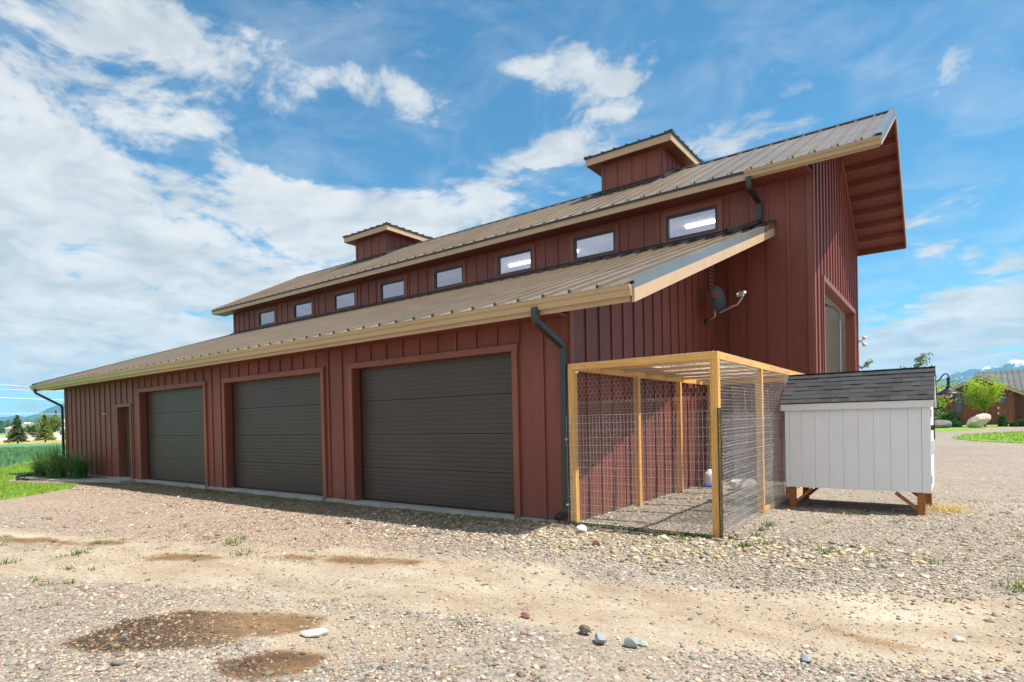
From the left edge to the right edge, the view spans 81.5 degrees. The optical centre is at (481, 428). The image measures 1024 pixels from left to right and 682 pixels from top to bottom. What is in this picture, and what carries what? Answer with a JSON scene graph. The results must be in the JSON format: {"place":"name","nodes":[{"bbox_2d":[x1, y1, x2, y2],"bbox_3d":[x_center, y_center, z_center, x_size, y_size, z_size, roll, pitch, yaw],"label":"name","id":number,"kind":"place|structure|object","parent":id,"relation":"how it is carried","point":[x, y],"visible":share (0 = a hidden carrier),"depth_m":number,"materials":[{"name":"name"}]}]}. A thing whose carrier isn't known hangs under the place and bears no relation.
{"place":"outdoors","nodes":[
{"label":"outdoors","id":0,"kind":"place"},
{"bbox_2d":[0,436,60,440],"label":"dusty yard","id":1,"kind":"structure","parent":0,"point":[30,438],"depth_m":127.84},
{"bbox_2d":[23,421,38,436],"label":"round tree","id":2,"kind":"object","parent":1,"relation":"on","point":[30,429],"visible":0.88,"depth_m":150.84,"materials":[{"name":"green plant"}]},
{"bbox_2d":[32,412,64,434],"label":"round tree","id":3,"kind":"object","parent":1,"relation":"on","point":[55,423],"visible":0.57,"depth_m":132.63,"materials":[{"name":"green plant"}]},
{"bbox_2d":[0,439,61,444],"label":"dry grass strip","id":4,"kind":"object","parent":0,"point":[40,441],"depth_m":81.88,"materials":[{"name":"yellow plant"}]},
{"bbox_2d":[3,415,29,443],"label":"spruce tree","id":5,"kind":"object","parent":4,"relation":"on","point":[17,432],"visible":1,"depth_m":74.31,"materials":[{"name":"green plant"}]},
{"bbox_2d":[32,413,56,441],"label":"spruce tree","id":6,"kind":"object","parent":4,"relation":"on","point":[44,432],"visible":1,"depth_m":80.33,"materials":[{"name":"green plant"}]},
{"bbox_2d":[0,397,63,400],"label":"power cable","id":7,"kind":"object","parent":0,"point":[27,398],"visible":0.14,"depth_m":60.57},
{"bbox_2d":[0,403,64,423],"bbox_3d":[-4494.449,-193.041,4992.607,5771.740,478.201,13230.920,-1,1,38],"label":"mountain range","id":8,"kind":"structure","parent":0,"point":[51,411],"depth_m":6144.28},
{"bbox_2d":[0,442,65,467],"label":"crop field","id":9,"kind":"structure","parent":0,"point":[28,445],"depth_m":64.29,"materials":[{"name":"green plant"}]},
{"bbox_2d":[20,448,51,476],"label":"ornamental grass","id":10,"kind":"object","parent":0,"point":[39,472],"depth_m":19.04,"materials":[{"name":"green plant"}]},
{"bbox_2d":[0,453,79,499],"bbox_3d":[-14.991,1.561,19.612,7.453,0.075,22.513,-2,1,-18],"label":"lawn grass","id":11,"kind":"structure","parent":0,"point":[19,469],"depth_m":16.23,"materials":[{"name":"green plant"}]},
{"bbox_2d":[18,443,85,477],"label":"ornamental grass","id":12,"kind":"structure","parent":0,"point":[53,467],"depth_m":18.36,"materials":[{"name":"green plant"}]},
{"bbox_2d":[57,445,99,478],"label":"ornamental grass","id":13,"kind":"object","parent":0,"point":[77,468],"depth_m":18.00,"materials":[{"name":"green plant"}]},
{"bbox_2d":[49,478,134,482],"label":"path","id":14,"kind":"structure","parent":0,"point":[109,480],"depth_m":17.26,"materials":[{"name":"concrete"}]},
{"bbox_2d":[56,482,600,554],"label":"gravel","id":15,"kind":"structure","parent":0,"point":[285,514],"depth_m":10.34,"materials":[{"name":"beige gravel"}]},
{"bbox_2d":[0,427,1023,681],"bbox_3d":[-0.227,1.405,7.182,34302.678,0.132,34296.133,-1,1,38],"label":"gravel ground","id":16,"kind":"structure","parent":0,"point":[982,469],"depth_m":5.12,"materials":[{"name":"beige gravel"}]},
{"bbox_2d":[5,422,36,436],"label":"shed","id":17,"kind":"structure","parent":16,"relation":"on","point":[7,429],"depth_m":168.17,"materials":[{"name":"white"}]},
{"bbox_2d":[16,474,32,479],"bbox_3d":[-14.640,1.550,19.267,0.663,0.091,2.716,-2,1,-21],"label":"bed edging","id":18,"kind":"object","parent":16,"relation":"on","point":[18,476],"visible":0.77,"depth_m":18.81,"materials":[{"name":"black rubber"}]},
{"bbox_2d":[31,426,64,436],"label":"shed","id":19,"kind":"structure","parent":16,"relation":"on","point":[56,433],"depth_m":164.46,"materials":[{"name":"white paint"}]},
{"bbox_2d":[25,473,109,480],"bbox_3d":[-13.444,1.664,19.000,1.903,0.250,4.345,-2,1,-43],"label":"planting bed","id":20,"kind":"object","parent":16,"relation":"on","point":[44,478],"visible":0.21,"depth_m":18.27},
{"bbox_2d":[300,628,328,637],"bbox_3d":[-1.218,1.485,4.308,0.207,0.051,0.119,-1,1,0],"label":"rock","id":21,"kind":"object","parent":16,"relation":"on","point":[317,632],"visible":1,"depth_m":4.28,"materials":[{"name":"white stone"}]},
{"bbox_2d":[100,482,574,532],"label":"wall weeds","id":22,"kind":"object","parent":16,"relation":"on","point":[186,489],"depth_m":11.42,"materials":[{"name":"green plant"}]},
{"bbox_2d":[29,108,906,521],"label":"barn","id":23,"kind":"structure","parent":16,"relation":"on","point":[395,366],"depth_m":12.66,"materials":[{"name":"red wood"}]},
{"bbox_2d":[124,408,130,476],"bbox_3d":[-10.379,0.410,17.540,0.867,2.057,0.123,-1,1,38],"label":"side door","id":24,"kind":"structure","parent":23,"relation":"in","point":[127,418],"depth_m":17.70,"materials":[{"name":"brown paint"}]},
{"bbox_2d":[146,387,204,484],"bbox_3d":[-8.062,0.194,15.773,3.626,2.464,0.100,-1,1,38],"label":"garage door","id":25,"kind":"structure","parent":23,"relation":"in","point":[175,418],"depth_m":15.81,"materials":[{"name":"grey metal"}]},
{"bbox_2d":[257,306,276,326],"bbox_3d":[-8.884,-4.574,24.579,1.389,0.781,0.095,-1,1,38],"label":"window","id":26,"kind":"structure","parent":23,"relation":"in","point":[268,316],"depth_m":24.59,"materials":[{"name":"clear glass"}]},
{"bbox_2d":[231,374,322,495],"bbox_3d":[-4.430,0.145,12.930,3.630,2.464,0.100,-1,1,38],"label":"garage door","id":27,"kind":"structure","parent":23,"relation":"in","point":[277,439],"depth_m":12.89,"materials":[{"name":"grey metal"}]},
{"bbox_2d":[292,297,314,319],"bbox_3d":[-6.916,-4.600,23.039,1.389,0.781,0.095,-1,1,38],"label":"window","id":28,"kind":"structure","parent":23,"relation":"in","point":[303,308],"depth_m":23.04,"materials":[{"name":"clear glass"}]},
{"bbox_2d":[332,287,357,311],"bbox_3d":[-4.949,-4.627,21.498,1.389,0.781,0.095,-1,1,38],"label":"window","id":29,"kind":"structure","parent":23,"relation":"in","point":[347,298],"depth_m":21.50,"materials":[{"name":"clear glass"}]},
{"bbox_2d":[378,275,407,302],"bbox_3d":[-2.982,-4.654,19.958,1.389,0.781,0.095,-1,1,38],"label":"window","id":30,"kind":"structure","parent":23,"relation":"in","point":[397,287],"depth_m":19.96,"materials":[{"name":"clear glass"}]},
{"bbox_2d":[359,353,514,513],"bbox_3d":[-0.825,0.096,10.108,3.638,2.464,0.100,-1,1,38],"label":"garage door","id":31,"kind":"structure","parent":23,"relation":"in","point":[436,433],"depth_m":9.98,"materials":[{"name":"grey metal"}]},
{"bbox_2d":[431,261,465,290],"bbox_3d":[-1.014,-4.681,18.418,1.389,0.781,0.095,-1,1,38],"label":"window","id":32,"kind":"structure","parent":23,"relation":"in","point":[451,275],"depth_m":18.40,"materials":[{"name":"clear glass"}]},
{"bbox_2d":[494,244,535,279],"bbox_3d":[0.953,-4.707,16.878,1.389,0.781,0.095,-1,1,38],"label":"window","id":33,"kind":"structure","parent":23,"relation":"in","point":[501,258],"depth_m":16.93,"materials":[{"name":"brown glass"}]},
{"bbox_2d":[570,224,619,264],"bbox_3d":[2.920,-4.734,15.338,1.389,0.781,0.095,-1,1,38],"label":"window","id":34,"kind":"structure","parent":23,"relation":"in","point":[614,229],"depth_m":15.29,"materials":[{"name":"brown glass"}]},
{"bbox_2d":[662,199,722,243],"bbox_3d":[4.888,-4.761,13.798,1.389,0.781,0.095,-1,1,38],"label":"window","id":35,"kind":"structure","parent":23,"relation":"in","point":[717,204],"depth_m":13.75,"materials":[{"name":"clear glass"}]},
{"bbox_2d":[704,285,745,324],"bbox_3d":[5.040,-2.633,12.391,0.487,0.765,1.127,-2,1,-35],"label":"satellite dish","id":36,"kind":"object","parent":23,"relation":"attached to","point":[718,298],"visible":1,"depth_m":12.52,"materials":[{"name":"paint"}]},
{"bbox_2d":[858,336,866,346],"bbox_3d":[11.652,-2.658,18.136,0.222,0.315,0.144,-1,1,38],"label":"security light","id":37,"kind":"object","parent":23,"relation":"attached to","point":[861,341],"visible":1,"depth_m":18.10,"materials":[{"name":"white paint"}]},
{"bbox_2d":[4,508,1016,681],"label":"larger stones","id":38,"kind":"object","parent":16,"relation":"on","point":[539,638],"visible":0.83,"depth_m":5.08,"materials":[{"name":"grey stone"}]},
{"bbox_2d":[0,495,1023,605],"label":"scattered weeds","id":39,"kind":"object","parent":16,"relation":"on","point":[1019,587],"visible":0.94,"depth_m":7.02,"materials":[{"name":"green plant"}]},
{"bbox_2d":[521,612,529,618],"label":"rock","id":40,"kind":"object","parent":16,"relation":"on","point":[526,615],"visible":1,"depth_m":4.53,"materials":[{"name":"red stone"}]},
{"bbox_2d":[579,624,590,634],"bbox_3d":[0.724,1.417,4.174,0.073,0.071,0.114,-2,1,-25],"label":"rock","id":41,"kind":"object","parent":16,"relation":"on","point":[584,629],"visible":1,"depth_m":4.15,"materials":[{"name":"beige stone"}]},
{"bbox_2d":[595,632,606,643],"bbox_3d":[0.801,1.417,3.989,0.078,0.071,0.112,-1,1,10],"label":"rock","id":42,"kind":"object","parent":16,"relation":"on","point":[600,638],"visible":1,"depth_m":3.96,"materials":[{"name":"stone"}]},
{"bbox_2d":[624,636,639,647],"bbox_3d":[0.999,1.419,3.935,0.100,0.072,0.072,-1,1,32],"label":"rock","id":43,"kind":"object","parent":16,"relation":"on","point":[631,642],"visible":1,"depth_m":3.91,"materials":[{"name":"stone"}]},
{"bbox_2d":[320,508,946,574],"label":"gravel","id":44,"kind":"structure","parent":16,"relation":"on","point":[791,552],"depth_m":6.72,"materials":[{"name":"beige gravel"}]},
{"bbox_2d":[576,525,586,531],"bbox_3d":[1.258,1.275,7.508,0.123,0.097,0.186,-1,1,28],"label":"rock","id":45,"kind":"object","parent":44,"relation":"on","point":[581,528],"visible":0.98,"depth_m":7.47,"materials":[{"name":"white stone"}]},
{"bbox_2d":[592,541,599,545],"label":"rock","id":46,"kind":"object","parent":44,"relation":"on","point":[597,543],"visible":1,"depth_m":6.66,"materials":[{"name":"brown stone"}]},
{"bbox_2d":[639,640,648,645],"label":"rock","id":47,"kind":"object","parent":16,"relation":"on","point":[642,642],"visible":0.75,"depth_m":3.95,"materials":[{"name":"green stone"}]},
{"bbox_2d":[565,351,802,537],"bbox_3d":[3.842,0.153,9.890,2.088,2.264,6.138,-1,1,38],"label":"chicken run","id":48,"kind":"object","parent":16,"relation":"on","point":[715,360],"visible":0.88,"depth_m":8.09,"materials":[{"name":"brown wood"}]},
{"bbox_2d":[564,408,723,538],"bbox_3d":[1.947,0.546,7.472,2.083,1.546,0.118,-1,1,38],"label":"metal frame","id":49,"kind":"object","parent":48,"relation":"attached to","point":[719,480],"visible":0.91,"depth_m":6.88,"materials":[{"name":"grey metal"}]},
{"bbox_2d":[702,469,711,487],"bbox_3d":[4.629,1.011,12.040,0.310,0.365,0.310,-1,1,38],"label":"poultry waterer","id":50,"kind":"object","parent":16,"relation":"on","point":[707,475],"visible":0.53,"depth_m":11.96,"materials":[{"name":"white plastic"}]},
{"bbox_2d":[725,532,742,539],"bbox_3d":[2.920,1.239,6.863,0.194,0.081,0.149,-1,1,5],"label":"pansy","id":51,"kind":"object","parent":16,"relation":"on","point":[730,538],"visible":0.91,"depth_m":6.85,"materials":[{"name":"green plant"}]},
{"bbox_2d":[730,478,756,490],"bbox_3d":[5.025,1.091,11.360,0.584,0.250,0.432,-2,1,-28],"label":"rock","id":52,"kind":"object","parent":16,"relation":"on","point":[743,484],"visible":0.59,"depth_m":11.17,"materials":[{"name":"white stone"}]},
{"bbox_2d":[739,539,755,547],"bbox_3d":[2.890,1.252,6.463,0.187,0.081,0.226,-1,1,9],"label":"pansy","id":53,"kind":"object","parent":16,"relation":"on","point":[742,544],"visible":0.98,"depth_m":6.47,"materials":[{"name":"green plant"}]},
{"bbox_2d":[754,523,769,530],"bbox_3d":[3.484,1.222,7.313,0.270,0.088,0.220,-1,1,38],"label":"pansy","id":54,"kind":"object","parent":16,"relation":"on","point":[761,528],"visible":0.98,"depth_m":7.34,"materials":[{"name":"green plant"}]},
{"bbox_2d":[800,654,812,661],"bbox_3d":[2.012,1.423,3.672,0.068,0.044,0.114,-1,1,23],"label":"rock","id":55,"kind":"object","parent":16,"relation":"on","point":[805,658],"visible":1,"depth_m":3.65,"materials":[{"name":"white stone"}]},
{"bbox_2d":[780,366,936,515],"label":"chicken coop","id":56,"kind":"structure","parent":16,"relation":"on","point":[866,430],"depth_m":8.53,"materials":[{"name":"white wood"}]},
{"bbox_2d":[859,358,872,370],"bbox_3d":[23.802,-1.935,36.935,1.009,4.905,1.286,-1,1,0],"label":"birch tree","id":57,"kind":"object","parent":16,"relation":"on","point":[866,364],"visible":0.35,"depth_m":36.69,"materials":[{"name":"green plant"}]},
{"bbox_2d":[900,352,932,367],"bbox_3d":[26.520,-2.099,36.233,1.507,5.127,1.692,-2,1,-28],"label":"birch tree","id":58,"kind":"object","parent":16,"relation":"on","point":[920,359],"visible":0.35,"depth_m":35.99,"materials":[{"name":"green plant"}]},
{"bbox_2d":[833,527,1022,579],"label":"dry weeds","id":59,"kind":"object","parent":16,"relation":"on","point":[925,540],"visible":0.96,"depth_m":6.38,"materials":[{"name":"plant"}]},
{"bbox_2d":[911,502,979,516],"bbox_3d":[6.567,1.135,8.458,0.963,0.070,1.687,-1,1,38],"label":"straw spill","id":60,"kind":"object","parent":16,"relation":"on","point":[935,508],"visible":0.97,"depth_m":8.45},
{"bbox_2d":[933,374,964,438],"bbox_3d":[23.142,-1.058,29.996,2.082,3.340,2.670,-1,1,38],"label":"tree","id":61,"kind":"object","parent":16,"relation":"on","point":[939,389],"visible":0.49,"depth_m":30.18,"materials":[{"name":"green plant"}]},
{"bbox_2d":[936,373,961,397],"bbox_3d":[8.775,0.053,11.244,0.550,2.191,0.410,-1,1,38],"label":"yard lamp","id":62,"kind":"object","parent":16,"relation":"on","point":[948,389],"visible":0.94,"depth_m":11.16,"materials":[{"name":"grey metal"}]},
{"bbox_2d":[953,636,964,641],"bbox_3d":[3.128,1.381,3.889,0.052,0.035,0.064,-2,1,-19],"label":"rock","id":63,"kind":"object","parent":16,"relation":"on","point":[959,638],"visible":1,"depth_m":3.87,"materials":[{"name":"white stone"}]},
{"bbox_2d":[937,370,1023,424],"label":"house","id":64,"kind":"structure","parent":16,"relation":"on","point":[1012,403],"depth_m":58.09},
{"bbox_2d":[954,394,962,412],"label":"window","id":65,"kind":"structure","parent":64,"relation":"in","point":[955,395],"depth_m":58.29,"materials":[{"name":"blue glass"}]},
{"bbox_2d":[996,395,1005,403],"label":"window","id":66,"kind":"structure","parent":64,"relation":"in","point":[1003,400],"depth_m":56.27,"materials":[{"name":"blue glass"}]},
{"bbox_2d":[0,0,1023,416],"label":"sky","id":67,"kind":"structure","parent":0,"point":[165,164],"materials":[{"name":"blue"}]},
{"bbox_2d":[581,483,799,533],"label":"gravel","id":68,"kind":"structure","parent":0,"point":[678,508],"depth_m":9.12,"materials":[{"name":"beige gravel"}]},
{"bbox_2d":[935,424,1010,430],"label":"house lawn","id":69,"kind":"structure","parent":0,"point":[964,427],"depth_m":47.08,"materials":[{"name":"green plant"}]},
{"bbox_2d":[934,408,948,419],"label":"shrub","id":70,"kind":"object","parent":69,"relation":"on","point":[937,415],"visible":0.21,"depth_m":55.25,"materials":[{"name":"green plant"}]},
{"bbox_2d":[935,420,951,427],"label":"boulder","id":71,"kind":"object","parent":69,"relation":"on","point":[943,424],"visible":0.59,"depth_m":48.67,"materials":[{"name":"grey stone"}]},
{"bbox_2d":[940,409,962,426],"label":"shrub","id":72,"kind":"object","parent":69,"relation":"on","point":[952,416],"visible":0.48,"depth_m":51.75,"materials":[{"name":"green plant"}]},
{"bbox_2d":[949,418,961,426],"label":"shrub","id":73,"kind":"object","parent":69,"relation":"on","point":[955,422],"visible":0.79,"depth_m":50.22,"materials":[{"name":"green plant"}]},
{"bbox_2d":[966,413,990,427],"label":"boulder","id":74,"kind":"object","parent":69,"relation":"on","point":[979,420],"visible":0.98,"depth_m":47.35,"materials":[{"name":"beige stone"}]},
{"bbox_2d":[961,373,1010,426],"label":"lime tree","id":75,"kind":"object","parent":69,"relation":"on","point":[981,397],"visible":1,"depth_m":50.03,"materials":[{"name":"green plant"}]},
{"bbox_2d":[997,414,1007,426],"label":"shrub","id":76,"kind":"object","parent":69,"relation":"on","point":[1002,420],"visible":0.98,"depth_m":49.92,"materials":[{"name":"green plant"}]},
{"bbox_2d":[1009,420,1022,426],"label":"shrub","id":77,"kind":"object","parent":69,"relation":"on","point":[1014,423],"visible":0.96,"depth_m":49.32,"materials":[{"name":"green plant"}]},
{"bbox_2d":[1018,418,1023,426],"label":"shrub","id":78,"kind":"object","parent":69,"relation":"on","point":[1020,421],"visible":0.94,"depth_m":49.03,"materials":[{"name":"green plant"}]},
{"bbox_2d":[936,359,1023,401],"bbox_3d":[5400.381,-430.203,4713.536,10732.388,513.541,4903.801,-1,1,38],"label":"mountain range","id":79,"kind":"structure","parent":0,"point":[1012,365],"depth_m":5932.30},
{"bbox_2d":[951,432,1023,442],"bbox_3d":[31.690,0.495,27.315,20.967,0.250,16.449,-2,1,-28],"label":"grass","id":80,"kind":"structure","parent":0,"point":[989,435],"depth_m":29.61,"materials":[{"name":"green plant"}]},
{"bbox_2d":[953,430,1023,442],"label":"drive lawn grass","id":81,"kind":"structure","parent":0,"point":[1001,437],"depth_m":30.77,"materials":[{"name":"green plant"}]},
{"bbox_2d":[997,406,1002,415],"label":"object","id":82,"kind":"object","parent":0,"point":[1000,408],"visible":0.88,"depth_m":50.26,"materials":[{"name":"brown paint"}]},
{"bbox_3d":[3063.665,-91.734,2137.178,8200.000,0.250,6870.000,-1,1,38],"label":"farmland","id":83,"kind":"structure","parent":0,"visible":0},
{"bbox_2d":[934,397,943,413],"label":"trees","id":84,"kind":"object","parent":83,"relation":"on","point":[938,408],"visible":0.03,"depth_m":325.34,"materials":[{"name":"green plant"}]},
{"bbox_3d":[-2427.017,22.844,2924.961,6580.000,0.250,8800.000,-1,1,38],"label":"far farmland","id":85,"kind":"structure","parent":0,"visible":0},
{"bbox_2d":[0,418,35,432],"bbox_3d":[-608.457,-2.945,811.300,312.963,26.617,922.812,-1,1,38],"label":"woodland","id":86,"kind":"object","parent":85,"relation":"on","point":[4,425],"visible":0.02,"depth_m":841.58,"materials":[{"name":"green plant"}]}
]}

